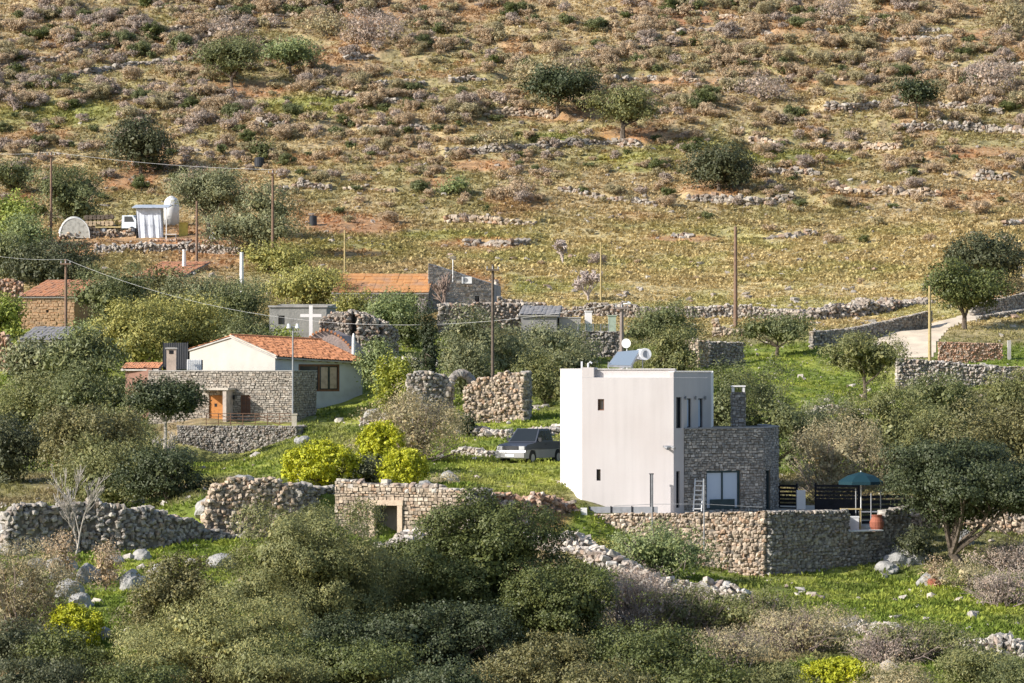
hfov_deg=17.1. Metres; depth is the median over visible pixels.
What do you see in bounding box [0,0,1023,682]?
ground
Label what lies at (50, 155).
utility pole
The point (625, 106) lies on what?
olive tree
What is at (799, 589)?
loose stones
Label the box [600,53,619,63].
hill shrub
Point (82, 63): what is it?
hill shrub
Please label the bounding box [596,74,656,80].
terrace wall
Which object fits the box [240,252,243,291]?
white flue
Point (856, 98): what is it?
scrub
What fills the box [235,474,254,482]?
boulder
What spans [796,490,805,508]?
pillar
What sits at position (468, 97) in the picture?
hill shrub
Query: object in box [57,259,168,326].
olive tree
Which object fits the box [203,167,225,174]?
hill shrub
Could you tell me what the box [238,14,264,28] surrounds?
hill shrub
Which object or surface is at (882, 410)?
olive tree
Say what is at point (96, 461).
olive tree
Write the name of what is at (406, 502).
ruined wall
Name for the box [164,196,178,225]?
water tank
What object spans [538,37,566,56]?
hill shrub
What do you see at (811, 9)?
hill shrub
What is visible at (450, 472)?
boulder
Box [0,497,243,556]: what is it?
dry stone wall
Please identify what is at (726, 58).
hill shrub
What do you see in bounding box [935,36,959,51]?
hill shrub
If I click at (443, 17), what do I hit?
hill shrub
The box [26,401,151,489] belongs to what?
olive tree
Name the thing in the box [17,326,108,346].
corrugated shed
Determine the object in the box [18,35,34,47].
hill shrub
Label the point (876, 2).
hill shrub
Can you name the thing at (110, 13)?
hill shrub
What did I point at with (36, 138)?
hill shrub
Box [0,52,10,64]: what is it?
hill shrub
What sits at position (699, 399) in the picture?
window
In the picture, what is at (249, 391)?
stone house
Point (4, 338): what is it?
rubble wall
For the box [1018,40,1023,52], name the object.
hill shrub
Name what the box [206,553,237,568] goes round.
boulder
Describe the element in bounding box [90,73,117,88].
hill shrub
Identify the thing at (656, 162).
hill shrub
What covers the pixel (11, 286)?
rubble wall
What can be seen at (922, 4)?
hill shrub
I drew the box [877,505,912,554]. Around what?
terrace wall
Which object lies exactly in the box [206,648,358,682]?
olive tree
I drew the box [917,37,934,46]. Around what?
hill shrub
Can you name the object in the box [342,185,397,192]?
terrace wall
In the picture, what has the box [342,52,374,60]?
terrace wall
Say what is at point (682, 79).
terrace wall
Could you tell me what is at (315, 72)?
hill shrub
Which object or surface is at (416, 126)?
terrace wall
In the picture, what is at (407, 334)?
bush
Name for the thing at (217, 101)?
hill shrub
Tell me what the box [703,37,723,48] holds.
hill shrub
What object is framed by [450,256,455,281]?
roof antenna
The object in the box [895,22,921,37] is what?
hill shrub
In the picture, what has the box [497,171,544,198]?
grey bush
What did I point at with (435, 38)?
terrace wall
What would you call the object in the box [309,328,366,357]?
chapel
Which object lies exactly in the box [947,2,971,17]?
hill shrub
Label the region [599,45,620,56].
hill shrub
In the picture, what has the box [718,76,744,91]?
hill shrub
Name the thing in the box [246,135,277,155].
grey bush
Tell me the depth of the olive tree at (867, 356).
246.21 m
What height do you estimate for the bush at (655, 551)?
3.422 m
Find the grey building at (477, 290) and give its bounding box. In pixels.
[428,263,500,308]
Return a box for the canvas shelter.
[132,205,171,237]
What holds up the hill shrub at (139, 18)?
on the ground at (566, 112)
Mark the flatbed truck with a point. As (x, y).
(128, 221)
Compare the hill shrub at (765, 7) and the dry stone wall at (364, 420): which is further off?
the hill shrub at (765, 7)
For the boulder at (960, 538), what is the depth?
181.10 m
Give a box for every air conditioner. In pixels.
[187,359,202,369]
[462,277,471,283]
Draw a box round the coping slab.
[848,530,883,531]
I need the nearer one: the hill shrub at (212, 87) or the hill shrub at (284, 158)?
the hill shrub at (284, 158)
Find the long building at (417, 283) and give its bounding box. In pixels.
[331,273,430,313]
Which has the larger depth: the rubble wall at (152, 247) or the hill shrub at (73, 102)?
the hill shrub at (73, 102)
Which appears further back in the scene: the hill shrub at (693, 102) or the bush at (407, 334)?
the hill shrub at (693, 102)
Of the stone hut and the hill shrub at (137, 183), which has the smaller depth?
the stone hut
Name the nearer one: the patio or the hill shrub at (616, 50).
the patio
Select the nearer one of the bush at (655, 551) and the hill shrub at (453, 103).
the bush at (655, 551)
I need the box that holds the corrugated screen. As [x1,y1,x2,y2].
[163,341,188,368]
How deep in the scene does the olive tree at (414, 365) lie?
245.34 m
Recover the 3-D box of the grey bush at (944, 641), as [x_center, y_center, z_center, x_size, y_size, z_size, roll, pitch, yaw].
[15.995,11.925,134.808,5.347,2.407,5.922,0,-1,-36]
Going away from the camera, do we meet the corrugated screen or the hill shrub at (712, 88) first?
the corrugated screen
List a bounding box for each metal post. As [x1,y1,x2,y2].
[855,488,856,515]
[870,493,871,529]
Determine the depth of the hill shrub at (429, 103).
432.67 m
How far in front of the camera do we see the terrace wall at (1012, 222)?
367.87 m
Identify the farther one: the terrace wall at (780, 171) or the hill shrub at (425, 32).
the hill shrub at (425, 32)
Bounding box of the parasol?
[839,471,882,528]
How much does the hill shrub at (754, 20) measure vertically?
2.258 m
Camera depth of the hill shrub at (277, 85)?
445.96 m
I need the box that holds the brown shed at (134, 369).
[121,362,162,417]
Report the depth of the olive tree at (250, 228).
346.28 m
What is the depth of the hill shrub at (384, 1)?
496.87 m
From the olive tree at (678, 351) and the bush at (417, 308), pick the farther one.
the bush at (417, 308)
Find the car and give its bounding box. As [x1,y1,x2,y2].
[495,428,559,461]
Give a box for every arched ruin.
[405,370,454,422]
[462,370,528,422]
[520,370,533,419]
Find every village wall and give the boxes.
[437,302,527,332]
[581,331,619,357]
[684,339,710,368]
[708,341,745,365]
[711,318,744,336]
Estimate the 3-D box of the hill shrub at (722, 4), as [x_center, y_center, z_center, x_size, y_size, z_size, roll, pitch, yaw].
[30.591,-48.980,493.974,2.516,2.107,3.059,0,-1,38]
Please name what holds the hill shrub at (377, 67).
on the ground at (566, 112)
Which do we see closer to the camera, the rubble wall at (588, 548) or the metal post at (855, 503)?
the rubble wall at (588, 548)
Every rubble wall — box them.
[0,278,23,317]
[0,331,20,370]
[93,241,243,253]
[145,238,216,243]
[377,526,462,547]
[523,530,754,602]
[816,615,898,637]
[940,632,1023,658]
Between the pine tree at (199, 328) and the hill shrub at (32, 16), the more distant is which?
the hill shrub at (32, 16)
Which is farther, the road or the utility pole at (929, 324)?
the road
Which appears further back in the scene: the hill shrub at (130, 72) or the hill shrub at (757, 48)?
the hill shrub at (757, 48)
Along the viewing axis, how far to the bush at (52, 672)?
118.16 m
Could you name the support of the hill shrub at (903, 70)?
on the ground at (566, 112)
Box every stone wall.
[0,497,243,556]
[359,412,401,426]
[380,356,438,368]
[451,424,559,438]
[451,446,495,456]
[808,404,871,414]
[910,509,1023,534]
[937,341,1002,362]
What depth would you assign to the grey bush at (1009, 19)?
474.79 m
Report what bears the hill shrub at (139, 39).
on the ground at (566, 112)
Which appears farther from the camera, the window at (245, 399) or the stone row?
the stone row
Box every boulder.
[46,556,77,571]
[55,578,84,598]
[69,592,93,607]
[76,563,97,583]
[97,569,117,580]
[98,626,110,638]
[111,554,124,563]
[119,569,145,590]
[133,549,151,559]
[151,431,179,456]
[194,498,205,518]
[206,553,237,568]
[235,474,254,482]
[294,436,310,443]
[363,409,380,416]
[418,480,430,483]
[438,470,459,482]
[874,561,898,573]
[883,552,914,566]
[890,544,929,564]
[916,572,942,586]
[959,529,973,546]
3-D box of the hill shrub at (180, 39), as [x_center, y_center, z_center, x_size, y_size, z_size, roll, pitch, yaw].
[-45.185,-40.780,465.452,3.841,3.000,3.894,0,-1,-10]
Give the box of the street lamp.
[287,324,299,413]
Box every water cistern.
[584,311,592,330]
[607,315,616,331]
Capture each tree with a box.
[0,154,42,191]
[0,227,45,280]
[0,231,103,289]
[0,328,66,387]
[0,363,74,447]
[0,407,50,485]
[0,530,95,634]
[0,614,70,672]
[6,624,134,678]
[22,158,111,223]
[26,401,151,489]
[28,315,131,389]
[30,352,159,449]
[46,465,110,553]
[47,428,161,507]
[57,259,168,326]
[76,293,190,369]
[89,402,175,460]
[99,111,182,173]
[102,583,321,682]
[105,548,240,640]
[106,439,220,504]
[118,373,211,448]
[125,286,240,358]
[155,260,258,320]
[161,164,256,234]
[185,31,266,87]
[192,271,277,337]
[195,170,311,253]
[195,492,426,640]
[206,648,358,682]
[239,632,334,678]
[256,33,325,77]
[286,606,419,672]
[289,635,435,682]
[359,596,531,667]
[366,349,413,411]
[368,482,597,643]
[379,345,423,374]
[379,650,505,682]
[411,296,444,372]
[429,273,454,302]
[435,299,505,374]
[439,329,500,401]
[460,320,552,372]
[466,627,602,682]
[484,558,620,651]
[504,314,608,358]
[509,345,575,404]
[517,62,610,117]
[549,337,606,386]
[552,239,567,262]
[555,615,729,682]
[572,269,603,299]
[575,81,670,138]
[615,295,712,348]
[635,320,706,370]
[656,652,776,682]
[671,135,767,190]
[696,349,840,470]
[726,309,820,356]
[779,390,870,473]
[814,327,911,398]
[829,374,942,475]
[874,432,1023,569]
[889,397,967,459]
[892,75,947,117]
[895,361,995,422]
[916,253,1017,329]
[921,390,1023,516]
[940,226,1023,283]
[975,364,1023,412]
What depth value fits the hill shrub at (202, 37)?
473.10 m
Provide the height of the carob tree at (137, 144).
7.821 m
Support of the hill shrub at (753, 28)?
on the ground at (566, 112)
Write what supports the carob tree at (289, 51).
on the ground at (566, 112)
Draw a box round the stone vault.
[318,309,399,356]
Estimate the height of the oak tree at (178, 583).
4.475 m
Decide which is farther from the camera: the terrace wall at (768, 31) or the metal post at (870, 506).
the terrace wall at (768, 31)
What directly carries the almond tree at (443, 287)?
on the ground at (566, 112)
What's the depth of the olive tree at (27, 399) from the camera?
230.76 m
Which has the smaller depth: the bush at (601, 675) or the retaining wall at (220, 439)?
the bush at (601, 675)
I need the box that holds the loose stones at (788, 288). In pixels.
[18,0,1023,328]
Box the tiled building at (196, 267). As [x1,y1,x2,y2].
[134,261,210,279]
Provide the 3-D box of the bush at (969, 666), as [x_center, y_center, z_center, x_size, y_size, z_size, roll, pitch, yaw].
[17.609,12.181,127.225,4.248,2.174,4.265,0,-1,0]
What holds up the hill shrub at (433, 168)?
on the ground at (566, 112)
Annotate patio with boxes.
[754,505,869,529]
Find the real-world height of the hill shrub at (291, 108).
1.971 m
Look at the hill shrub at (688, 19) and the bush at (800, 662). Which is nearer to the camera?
the bush at (800, 662)
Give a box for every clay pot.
[870,515,883,531]
[927,578,941,587]
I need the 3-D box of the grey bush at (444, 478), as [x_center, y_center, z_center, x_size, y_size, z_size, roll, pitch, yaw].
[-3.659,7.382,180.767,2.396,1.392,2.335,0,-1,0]
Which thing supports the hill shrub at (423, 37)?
on the ground at (566, 112)
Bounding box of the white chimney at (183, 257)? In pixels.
[182,249,185,265]
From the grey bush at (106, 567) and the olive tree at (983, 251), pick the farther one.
the olive tree at (983, 251)
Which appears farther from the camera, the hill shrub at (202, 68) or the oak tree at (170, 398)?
the hill shrub at (202, 68)
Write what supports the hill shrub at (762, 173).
on the ground at (566, 112)
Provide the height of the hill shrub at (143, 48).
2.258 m
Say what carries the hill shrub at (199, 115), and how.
on the ground at (566, 112)
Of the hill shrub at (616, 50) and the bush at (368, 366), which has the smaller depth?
the bush at (368, 366)
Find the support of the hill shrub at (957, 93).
on the ground at (566, 112)
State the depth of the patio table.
180.40 m
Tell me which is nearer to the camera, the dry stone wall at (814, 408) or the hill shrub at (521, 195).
the dry stone wall at (814, 408)
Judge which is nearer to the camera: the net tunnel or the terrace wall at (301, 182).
the net tunnel
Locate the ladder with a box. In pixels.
[693,479,702,510]
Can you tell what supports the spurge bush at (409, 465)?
on the ground at (566, 112)
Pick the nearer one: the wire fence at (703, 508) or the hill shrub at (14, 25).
the wire fence at (703, 508)
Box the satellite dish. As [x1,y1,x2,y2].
[621,339,630,369]
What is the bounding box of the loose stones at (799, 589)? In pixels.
[1,325,1023,678]
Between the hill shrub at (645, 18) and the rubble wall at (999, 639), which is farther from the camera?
the hill shrub at (645, 18)
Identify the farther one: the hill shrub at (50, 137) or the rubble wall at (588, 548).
the hill shrub at (50, 137)
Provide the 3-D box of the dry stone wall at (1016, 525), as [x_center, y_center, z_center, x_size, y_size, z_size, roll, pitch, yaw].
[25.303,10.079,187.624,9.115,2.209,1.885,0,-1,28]
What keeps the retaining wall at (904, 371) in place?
on the ground at (566, 112)
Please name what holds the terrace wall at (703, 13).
on the ground at (566, 112)
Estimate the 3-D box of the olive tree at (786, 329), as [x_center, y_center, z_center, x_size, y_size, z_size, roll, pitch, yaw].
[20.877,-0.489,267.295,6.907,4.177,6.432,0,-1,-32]
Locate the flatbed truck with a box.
[95,215,135,233]
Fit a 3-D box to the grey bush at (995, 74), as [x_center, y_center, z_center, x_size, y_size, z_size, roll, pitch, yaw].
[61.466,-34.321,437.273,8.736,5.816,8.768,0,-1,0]
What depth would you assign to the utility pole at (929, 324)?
258.94 m
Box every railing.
[206,413,291,424]
[588,506,657,512]
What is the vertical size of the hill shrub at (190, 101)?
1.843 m
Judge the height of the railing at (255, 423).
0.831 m
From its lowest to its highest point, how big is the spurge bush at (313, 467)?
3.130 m
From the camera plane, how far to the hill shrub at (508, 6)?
490.83 m
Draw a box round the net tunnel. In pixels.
[58,216,89,237]
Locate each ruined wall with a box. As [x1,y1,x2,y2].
[200,476,298,538]
[291,481,334,514]
[334,478,471,536]
[463,487,492,527]
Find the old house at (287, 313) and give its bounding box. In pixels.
[269,304,335,336]
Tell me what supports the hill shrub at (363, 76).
on the ground at (566, 112)
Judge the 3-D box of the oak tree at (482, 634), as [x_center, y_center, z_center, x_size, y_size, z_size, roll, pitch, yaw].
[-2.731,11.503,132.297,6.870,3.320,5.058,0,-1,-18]
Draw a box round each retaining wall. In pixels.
[176,425,297,454]
[296,425,306,434]
[895,358,1023,388]
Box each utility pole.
[46,152,54,246]
[60,259,70,326]
[195,201,197,260]
[268,169,276,247]
[344,230,345,271]
[486,264,498,376]
[600,242,601,300]
[615,302,628,369]
[733,226,737,327]
[928,286,931,360]
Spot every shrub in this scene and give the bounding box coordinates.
[0,40,20,49]
[0,45,18,59]
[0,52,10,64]
[0,68,5,82]
[0,88,6,98]
[0,121,13,131]
[1,17,34,31]
[1,90,21,110]
[3,51,17,62]
[4,92,26,109]
[4,141,22,155]
[10,160,28,169]
[11,78,31,85]
[16,72,31,80]
[17,90,44,101]
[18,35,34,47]
[21,27,51,39]
[23,10,44,19]
[28,74,51,86]
[29,134,44,144]
[37,67,56,77]
[40,133,60,142]
[41,7,58,18]
[49,27,76,38]
[52,0,65,6]
[58,6,77,19]
[63,0,86,7]
[65,98,82,107]
[71,59,95,68]
[74,89,92,98]
[76,8,92,15]
[84,81,113,99]
[90,9,115,21]
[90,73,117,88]
[101,5,118,19]
[105,20,126,31]
[112,29,139,46]
[118,105,143,119]
[119,65,143,80]
[120,40,141,51]
[123,27,137,33]
[124,12,152,32]
[124,40,150,55]
[129,173,150,188]
[130,87,154,104]
[130,95,156,106]
[131,20,160,28]
[132,36,150,42]
[139,21,164,40]
[144,97,175,107]
[146,81,158,90]
[148,90,175,99]
[160,24,169,31]
[160,85,190,93]
[167,31,193,50]
[169,30,189,36]
[178,96,200,107]
[184,27,203,39]
[187,105,217,122]
[190,33,207,40]
[191,72,205,77]
[191,108,216,124]
[197,83,217,95]
[199,64,214,70]
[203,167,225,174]
[206,94,232,109]
[209,10,230,22]
[212,29,238,38]
[220,117,239,128]
[220,133,235,145]
[221,102,243,116]
[227,5,251,18]
[229,0,251,6]
[230,98,257,109]
[231,149,245,159]
[237,129,256,140]
[237,141,251,150]
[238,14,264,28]
[251,35,266,42]
[256,0,280,12]
[266,82,284,88]
[271,151,296,164]
[272,126,293,139]
[273,123,299,136]
[280,102,303,115]
[293,78,318,92]
[295,72,312,81]
[301,67,319,79]
[302,8,329,22]
[306,5,327,18]
[314,170,332,182]
[336,101,352,114]
[337,76,361,90]
[342,0,360,12]
[347,70,372,84]
[354,0,380,16]
[362,63,385,76]
[363,89,388,107]
[366,126,381,136]
[367,0,387,6]
[371,135,394,150]
[376,210,398,222]
[377,87,401,96]
[378,123,397,137]
[387,78,405,88]
[393,110,417,125]
[399,34,420,47]
[400,99,420,111]
[403,81,423,94]
[405,33,434,46]
[409,11,426,18]
[409,41,429,50]
[409,179,430,191]
[416,29,434,37]
[422,99,440,107]
[423,8,453,18]
[426,164,442,173]
[433,7,454,17]
[436,16,450,22]
[437,35,462,50]
[444,97,461,112]
[447,146,468,159]
[454,90,482,106]
[458,101,483,120]
[479,27,496,40]
[483,21,505,32]
[491,185,507,194]
[499,0,517,14]
[512,0,528,12]
[513,99,530,109]
[514,189,534,203]
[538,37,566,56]
[558,13,581,21]
[558,56,585,67]
[583,17,612,30]
[588,251,607,263]
[591,54,607,67]
[598,46,620,56]
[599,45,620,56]
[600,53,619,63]
[603,183,620,194]
[618,39,639,57]
[633,19,659,30]
[635,28,659,40]
[637,5,659,16]
[637,14,662,28]
[638,57,657,69]
[644,44,672,57]
[648,157,667,167]
[654,0,678,13]
[655,194,676,207]
[665,93,680,102]
[676,93,698,107]
[679,142,703,152]
[683,15,702,23]
[686,97,704,109]
[689,87,717,102]
[701,84,723,93]
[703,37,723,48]
[706,53,723,62]
[709,93,721,105]
[709,109,726,117]
[710,44,731,54]
[712,0,732,7]
[713,19,738,38]
[718,52,739,66]
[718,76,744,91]
[729,40,753,54]
[739,0,759,8]
[743,42,771,58]
[744,14,769,28]
[744,23,764,35]
[748,142,774,153]
[752,0,780,15]
[752,165,772,177]
[760,109,779,123]
[768,76,786,82]
[769,142,783,152]
[770,48,796,61]
[770,61,799,71]
[772,0,784,9]
[779,112,795,122]
[780,0,796,10]
[782,104,800,115]
[784,0,804,5]
[786,16,814,27]
[795,65,817,80]
[795,153,814,168]
[796,10,823,20]
[803,6,825,18]
[803,49,833,66]
[804,1,826,10]
[813,71,835,86]
[820,233,844,243]
[824,194,849,206]
[826,35,841,45]
[839,32,851,45]
[839,48,862,63]
[842,54,858,64]
[844,34,873,48]
[848,70,869,82]
[858,72,878,85]
[865,0,884,4]
[878,66,898,76]
[881,61,908,67]
[889,46,916,62]
[889,64,912,77]
[891,0,912,5]
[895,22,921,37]
[896,156,913,165]
[899,176,926,187]
[906,64,924,76]
[912,0,931,9]
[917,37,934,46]
[919,162,947,172]
[921,13,948,22]
[929,78,950,93]
[934,8,956,17]
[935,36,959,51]
[943,66,964,84]
[945,84,971,101]
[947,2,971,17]
[949,110,966,120]
[954,47,971,54]
[956,71,976,83]
[962,62,982,72]
[964,42,981,52]
[969,200,991,215]
[976,86,1002,99]
[993,46,1015,60]
[994,0,1021,5]
[998,99,1021,110]
[1002,26,1019,33]
[1006,90,1023,107]
[1010,79,1023,86]
[1016,113,1023,124]
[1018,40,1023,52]
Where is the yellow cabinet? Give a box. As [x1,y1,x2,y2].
[178,222,187,235]
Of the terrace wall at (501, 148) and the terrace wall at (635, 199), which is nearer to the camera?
the terrace wall at (635, 199)
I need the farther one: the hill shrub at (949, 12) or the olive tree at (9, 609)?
the hill shrub at (949, 12)
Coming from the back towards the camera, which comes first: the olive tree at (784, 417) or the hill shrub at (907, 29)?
the hill shrub at (907, 29)
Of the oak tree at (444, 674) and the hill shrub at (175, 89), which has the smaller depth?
the oak tree at (444, 674)
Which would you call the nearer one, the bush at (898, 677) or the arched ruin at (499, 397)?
the bush at (898, 677)
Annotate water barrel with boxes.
[254,157,264,166]
[309,215,316,225]
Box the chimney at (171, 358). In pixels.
[165,347,177,369]
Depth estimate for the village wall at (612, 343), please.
265.98 m
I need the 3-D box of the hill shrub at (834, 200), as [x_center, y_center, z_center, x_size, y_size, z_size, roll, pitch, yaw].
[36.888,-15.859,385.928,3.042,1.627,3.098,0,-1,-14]
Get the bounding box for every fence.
[578,324,608,330]
[619,474,751,551]
[778,483,797,508]
[815,483,859,515]
[862,493,905,523]
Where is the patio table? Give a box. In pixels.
[840,508,861,529]
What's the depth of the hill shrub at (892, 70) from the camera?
450.25 m
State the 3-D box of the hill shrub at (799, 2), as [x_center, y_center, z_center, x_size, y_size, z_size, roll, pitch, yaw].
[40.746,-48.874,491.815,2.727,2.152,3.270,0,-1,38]
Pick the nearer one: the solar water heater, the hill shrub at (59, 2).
the solar water heater
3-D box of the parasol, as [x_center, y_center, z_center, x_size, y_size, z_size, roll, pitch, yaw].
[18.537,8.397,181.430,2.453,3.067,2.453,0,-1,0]
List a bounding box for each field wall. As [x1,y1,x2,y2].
[497,296,684,317]
[684,303,805,319]
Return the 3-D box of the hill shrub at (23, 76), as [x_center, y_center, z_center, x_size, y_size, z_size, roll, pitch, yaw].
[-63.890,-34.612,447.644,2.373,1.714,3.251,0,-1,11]
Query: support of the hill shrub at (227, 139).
on the ground at (566, 112)
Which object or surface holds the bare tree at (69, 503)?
on the ground at (566, 112)
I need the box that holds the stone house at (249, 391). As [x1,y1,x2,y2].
[148,370,316,424]
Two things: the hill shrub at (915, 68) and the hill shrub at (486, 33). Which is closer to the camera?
the hill shrub at (915, 68)
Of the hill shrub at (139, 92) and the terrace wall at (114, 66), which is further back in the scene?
the terrace wall at (114, 66)
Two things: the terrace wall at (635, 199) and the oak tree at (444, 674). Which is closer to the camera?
the oak tree at (444, 674)
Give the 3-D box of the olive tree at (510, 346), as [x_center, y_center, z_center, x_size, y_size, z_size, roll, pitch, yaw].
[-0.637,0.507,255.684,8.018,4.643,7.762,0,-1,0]
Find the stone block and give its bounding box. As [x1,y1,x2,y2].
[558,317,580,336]
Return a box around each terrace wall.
[0,1,346,71]
[55,54,192,78]
[158,2,254,10]
[255,117,300,127]
[279,177,332,190]
[307,85,398,103]
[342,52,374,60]
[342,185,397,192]
[355,123,428,130]
[369,74,486,86]
[410,36,463,44]
[437,106,555,120]
[443,137,642,157]
[443,214,537,225]
[462,237,530,247]
[557,186,658,206]
[594,510,767,576]
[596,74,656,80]
[670,228,817,239]
[672,25,940,34]
[673,74,845,82]
[677,8,802,19]
[685,191,795,205]
[748,135,902,150]
[751,54,792,60]
[765,509,850,576]
[768,166,819,175]
[823,99,1004,113]
[828,34,952,41]
[831,182,941,196]
[848,531,885,565]
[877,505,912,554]
[892,118,1023,134]
[899,168,940,174]
[939,60,1023,67]
[972,169,1011,180]
[1001,219,1023,225]
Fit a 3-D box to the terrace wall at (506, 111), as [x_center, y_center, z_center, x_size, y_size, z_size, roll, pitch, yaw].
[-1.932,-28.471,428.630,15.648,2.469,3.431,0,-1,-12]
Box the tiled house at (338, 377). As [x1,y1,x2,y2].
[189,334,363,408]
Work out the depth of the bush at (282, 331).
264.06 m
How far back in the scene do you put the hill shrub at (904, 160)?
402.98 m
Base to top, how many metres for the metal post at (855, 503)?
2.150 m
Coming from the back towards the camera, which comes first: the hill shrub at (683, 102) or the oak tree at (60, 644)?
the hill shrub at (683, 102)
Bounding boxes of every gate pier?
[291,414,297,425]
[581,508,586,514]
[1007,340,1010,359]
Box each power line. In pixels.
[55,152,271,169]
[66,259,615,324]
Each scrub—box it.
[0,0,1023,217]
[0,0,1023,278]
[0,0,1023,283]
[5,0,997,242]
[9,0,1005,218]
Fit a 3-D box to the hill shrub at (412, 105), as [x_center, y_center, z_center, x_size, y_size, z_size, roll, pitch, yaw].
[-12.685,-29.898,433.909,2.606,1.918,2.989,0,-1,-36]
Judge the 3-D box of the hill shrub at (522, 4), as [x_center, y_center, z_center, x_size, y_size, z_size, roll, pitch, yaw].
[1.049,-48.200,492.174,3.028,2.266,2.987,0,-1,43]
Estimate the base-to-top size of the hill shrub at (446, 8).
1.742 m
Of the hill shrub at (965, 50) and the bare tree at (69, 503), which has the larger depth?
the hill shrub at (965, 50)
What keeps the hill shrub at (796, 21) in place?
on the ground at (566, 112)
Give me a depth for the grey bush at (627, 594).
145.51 m
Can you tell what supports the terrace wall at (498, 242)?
on the ground at (566, 112)
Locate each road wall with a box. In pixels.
[808,310,932,348]
[968,292,1023,315]
[975,309,1023,321]
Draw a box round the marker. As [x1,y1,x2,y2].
[352,333,354,354]
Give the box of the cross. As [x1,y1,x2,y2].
[300,305,321,335]
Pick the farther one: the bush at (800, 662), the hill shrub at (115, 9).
the hill shrub at (115, 9)
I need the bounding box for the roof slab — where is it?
[268,305,336,308]
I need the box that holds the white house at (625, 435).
[560,367,779,513]
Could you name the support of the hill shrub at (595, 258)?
on the ground at (566, 112)
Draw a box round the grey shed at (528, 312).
[518,305,562,331]
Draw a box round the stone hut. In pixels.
[18,279,102,328]
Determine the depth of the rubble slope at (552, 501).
175.09 m
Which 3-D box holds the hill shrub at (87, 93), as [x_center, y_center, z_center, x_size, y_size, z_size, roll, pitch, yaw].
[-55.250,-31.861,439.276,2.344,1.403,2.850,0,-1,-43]
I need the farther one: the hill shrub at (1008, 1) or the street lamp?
the hill shrub at (1008, 1)
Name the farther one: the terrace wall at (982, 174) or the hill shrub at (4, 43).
the hill shrub at (4, 43)
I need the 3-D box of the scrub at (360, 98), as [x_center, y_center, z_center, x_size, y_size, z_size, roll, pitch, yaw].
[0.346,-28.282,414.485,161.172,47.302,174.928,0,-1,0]
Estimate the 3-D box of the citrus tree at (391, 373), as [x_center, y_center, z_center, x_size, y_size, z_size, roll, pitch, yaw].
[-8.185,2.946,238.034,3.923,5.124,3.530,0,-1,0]
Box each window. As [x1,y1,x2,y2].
[241,395,249,414]
[278,316,284,323]
[299,364,338,390]
[597,469,600,480]
[598,399,603,409]
[676,397,679,427]
[676,471,678,507]
[687,398,689,427]
[698,398,701,427]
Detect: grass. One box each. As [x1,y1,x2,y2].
[0,0,1023,348]
[0,323,1023,682]
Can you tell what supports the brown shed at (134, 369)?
on the ground at (566, 112)
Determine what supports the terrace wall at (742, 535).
on the ground at (566, 112)
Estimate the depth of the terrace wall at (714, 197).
388.40 m
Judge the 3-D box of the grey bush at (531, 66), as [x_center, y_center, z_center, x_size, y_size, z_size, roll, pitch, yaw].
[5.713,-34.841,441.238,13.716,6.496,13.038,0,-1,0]
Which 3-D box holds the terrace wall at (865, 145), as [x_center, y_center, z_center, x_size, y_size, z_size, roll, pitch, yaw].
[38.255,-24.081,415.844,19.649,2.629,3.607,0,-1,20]
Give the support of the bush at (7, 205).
on the ground at (566, 112)
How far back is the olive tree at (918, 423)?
199.10 m
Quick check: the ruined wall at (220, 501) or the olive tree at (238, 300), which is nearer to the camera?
the ruined wall at (220, 501)
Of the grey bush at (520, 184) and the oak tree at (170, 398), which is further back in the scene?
the grey bush at (520, 184)
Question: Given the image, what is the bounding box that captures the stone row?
[58,228,134,239]
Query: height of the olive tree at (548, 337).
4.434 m
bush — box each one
[0,187,44,237]
[0,208,64,248]
[0,291,31,336]
[0,649,92,682]
[37,527,80,580]
[44,602,106,646]
[56,313,106,344]
[80,656,202,682]
[86,538,126,590]
[139,260,190,306]
[189,8,258,36]
[212,309,287,339]
[236,235,317,273]
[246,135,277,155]
[257,261,353,304]
[264,321,302,336]
[279,437,365,485]
[292,8,359,36]
[324,287,379,314]
[333,4,409,45]
[340,447,392,482]
[343,378,470,461]
[351,335,397,393]
[353,419,406,472]
[357,282,427,328]
[374,447,430,483]
[389,308,423,349]
[399,286,423,318]
[426,470,461,483]
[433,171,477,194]
[448,407,481,435]
[474,122,516,146]
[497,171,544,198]
[503,47,608,88]
[534,654,659,682]
[582,560,693,636]
[588,531,624,550]
[605,515,735,579]
[636,573,740,640]
[663,623,798,669]
[698,579,816,641]
[723,70,799,101]
[725,601,878,652]
[732,655,821,682]
[784,404,899,504]
[787,653,816,667]
[797,655,876,682]
[814,0,861,19]
[839,613,993,662]
[839,625,934,665]
[843,654,939,682]
[887,523,947,562]
[917,552,952,587]
[928,642,1023,682]
[930,554,997,589]
[956,561,1023,606]
[957,53,1022,93]
[958,536,1023,571]
[974,651,1023,682]
[976,0,1023,33]
[1000,271,1023,294]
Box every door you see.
[210,395,222,418]
[706,470,738,509]
[765,470,768,509]
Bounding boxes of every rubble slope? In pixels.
[492,491,580,525]
[791,297,934,319]
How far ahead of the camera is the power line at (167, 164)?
344.25 m
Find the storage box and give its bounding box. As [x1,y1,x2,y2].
[848,516,858,529]
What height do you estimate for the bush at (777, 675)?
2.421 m
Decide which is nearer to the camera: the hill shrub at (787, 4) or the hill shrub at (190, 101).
the hill shrub at (190, 101)
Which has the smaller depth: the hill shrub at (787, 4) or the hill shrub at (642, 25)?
the hill shrub at (642, 25)
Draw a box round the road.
[874,308,1023,357]
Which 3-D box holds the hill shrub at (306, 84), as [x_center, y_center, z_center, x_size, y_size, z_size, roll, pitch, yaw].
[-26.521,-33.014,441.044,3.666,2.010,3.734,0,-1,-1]
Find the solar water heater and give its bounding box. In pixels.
[607,348,650,369]

